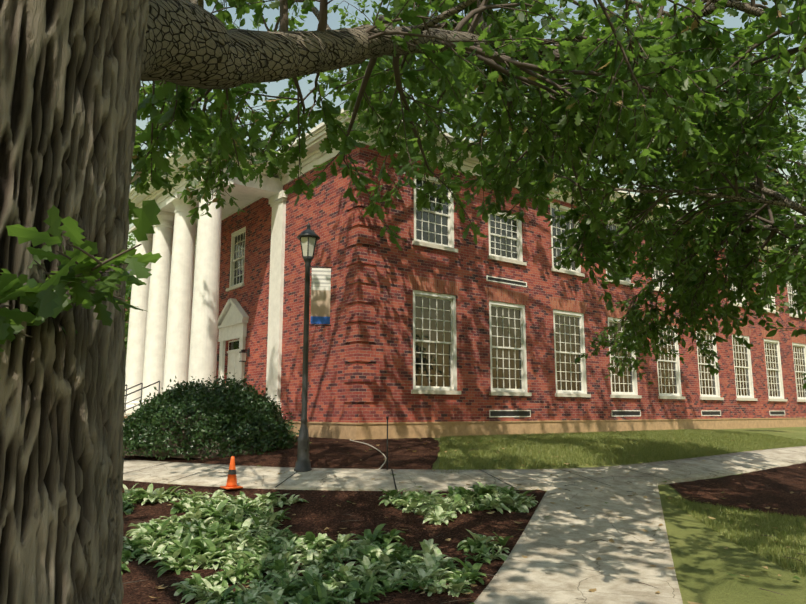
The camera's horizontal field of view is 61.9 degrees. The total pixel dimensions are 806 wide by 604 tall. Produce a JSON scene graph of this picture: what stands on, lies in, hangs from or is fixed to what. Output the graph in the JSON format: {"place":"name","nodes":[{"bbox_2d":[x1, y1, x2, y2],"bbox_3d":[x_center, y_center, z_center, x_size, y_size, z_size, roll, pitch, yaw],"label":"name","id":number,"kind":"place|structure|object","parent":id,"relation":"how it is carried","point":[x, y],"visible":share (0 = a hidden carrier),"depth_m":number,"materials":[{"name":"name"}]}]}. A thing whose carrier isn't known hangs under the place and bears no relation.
{"place":"outdoors","nodes":[
{"label":"outdoors","id":0,"kind":"place"},
{"bbox_2d":[123,446,805,490],"bbox_3d":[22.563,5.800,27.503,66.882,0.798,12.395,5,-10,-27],"label":"path","id":1,"kind":"structure","parent":0,"point":[410,479],"depth_m":11.12,"materials":[{"name":"concrete"}]},
{"bbox_2d":[220,456,242,488],"bbox_3d":[-2.546,2.537,10.012,0.250,0.460,0.250,7,-12,-37],"label":"traffic cone","id":2,"kind":"object","parent":1,"relation":"on","point":[231,483],"visible":1,"depth_m":9.96,"materials":[{"name":"orange plastic"}]},
{"bbox_2d":[127,0,805,249],"label":"sky","id":3,"kind":"structure","parent":0,"point":[311,22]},
{"bbox_2d":[474,475,682,603],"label":"path","id":4,"kind":"structure","parent":0,"point":[560,564],"depth_m":7.35,"materials":[{"name":"concrete"}]},
{"bbox_2d":[432,427,805,603],"bbox_3d":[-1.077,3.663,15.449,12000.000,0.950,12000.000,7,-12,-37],"label":"ground","id":5,"kind":"structure","parent":0,"point":[702,569],"depth_m":7.28,"materials":[{"name":"green plant"}]},
{"bbox_2d":[124,283,131,366],"bbox_3d":[-13.293,2.512,33.141,7.763,8.398,7.515,7,-12,-37],"label":"tree","id":6,"kind":"object","parent":5,"relation":"on","point":[128,293],"visible":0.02,"depth_m":31.27,"materials":[{"name":"green plant"}]},
{"bbox_2d":[126,223,135,319],"bbox_3d":[-11.787,0.689,38.195,10.801,14.438,11.092,-1,-9,7],"label":"tree","id":7,"kind":"object","parent":5,"relation":"on","point":[129,242],"depth_m":36.72,"materials":[{"name":"green plant"}]},
{"bbox_2d":[124,381,159,412],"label":"step railings","id":8,"kind":"object","parent":5,"relation":"on","point":[126,395],"visible":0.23,"depth_m":19.39,"materials":[{"name":"grey metal"}]},
{"bbox_2d":[123,372,298,460],"bbox_3d":[-4.136,2.342,14.036,4.252,1.787,3.126,0,-9,1],"label":"shrub","id":9,"kind":"object","parent":5,"relation":"on","point":[202,421],"visible":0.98,"depth_m":13.14,"materials":[{"name":"green plant"}]},
{"bbox_2d":[122,436,440,469],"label":"mulch","id":10,"kind":"object","parent":5,"relation":"on","point":[333,453],"visible":0.48,"depth_m":12.44,"materials":[{"name":"brown soil"}]},
{"bbox_2d":[323,416,388,472],"bbox_3d":[-0.719,2.697,12.930,1.058,1.000,4.219,0,-9,2],"label":"stake and hose","id":11,"kind":"object","parent":10,"relation":"on","point":[387,417],"visible":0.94,"depth_m":11.12,"materials":[{"name":"white metal"}]},
{"bbox_2d":[294,222,331,471],"bbox_3d":[-1.572,0.727,11.390,0.575,4.290,0.420,7,-12,-37],"label":"lamp post","id":12,"kind":"object","parent":5,"relation":"on","point":[308,237],"visible":0.98,"depth_m":11.46,"materials":[{"name":"black metal"}]},
{"bbox_2d":[121,482,537,603],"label":"ground cover plants","id":13,"kind":"object","parent":5,"relation":"on","point":[202,536],"visible":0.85,"depth_m":7.04,"materials":[{"name":"green plant"}]},
{"bbox_2d":[121,480,545,603],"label":"mulch bed","id":14,"kind":"object","parent":5,"relation":"on","point":[317,514],"visible":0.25,"depth_m":8.23,"materials":[{"name":"brown soil"}]},
{"bbox_2d":[0,0,805,603],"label":"oak","id":15,"kind":"object","parent":5,"relation":"on","point":[46,298],"depth_m":4.03,"materials":[{"name":"plant"}]},
{"bbox_2d":[383,0,805,388],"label":"tree leaves","id":16,"kind":"object","parent":15,"relation":"attached to","point":[782,276],"depth_m":9.78,"materials":[{"name":"green plant"}]},
{"bbox_2d":[121,438,805,603],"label":"leaf litter","id":17,"kind":"object","parent":5,"relation":"on","point":[612,540],"visible":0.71,"depth_m":8.30,"materials":[{"name":"brown plant"}]},
{"bbox_2d":[124,109,805,439],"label":"building","id":18,"kind":"structure","parent":5,"relation":"on","point":[439,326],"depth_m":19.27,"materials":[{"name":"brick"}]},
{"bbox_2d":[217,349,249,361],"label":"door lanterns","id":19,"kind":"object","parent":18,"relation":"attached to","point":[242,355],"depth_m":20.45,"materials":[{"name":"black metal"}]},
{"bbox_2d":[439,429,805,473],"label":"lawn","id":20,"kind":"structure","parent":5,"relation":"on","point":[661,444],"depth_m":15.60,"materials":[{"name":"green plant"}]},
{"bbox_2d":[669,462,805,517],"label":"mulch","id":21,"kind":"object","parent":5,"relation":"on","point":[771,488],"visible":0.94,"depth_m":11.75,"materials":[{"name":"brown soil"}]},
{"bbox_2d":[664,494,805,576],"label":"lawn","id":22,"kind":"structure","parent":0,"point":[765,547],"depth_m":8.83,"materials":[{"name":"green plant"}]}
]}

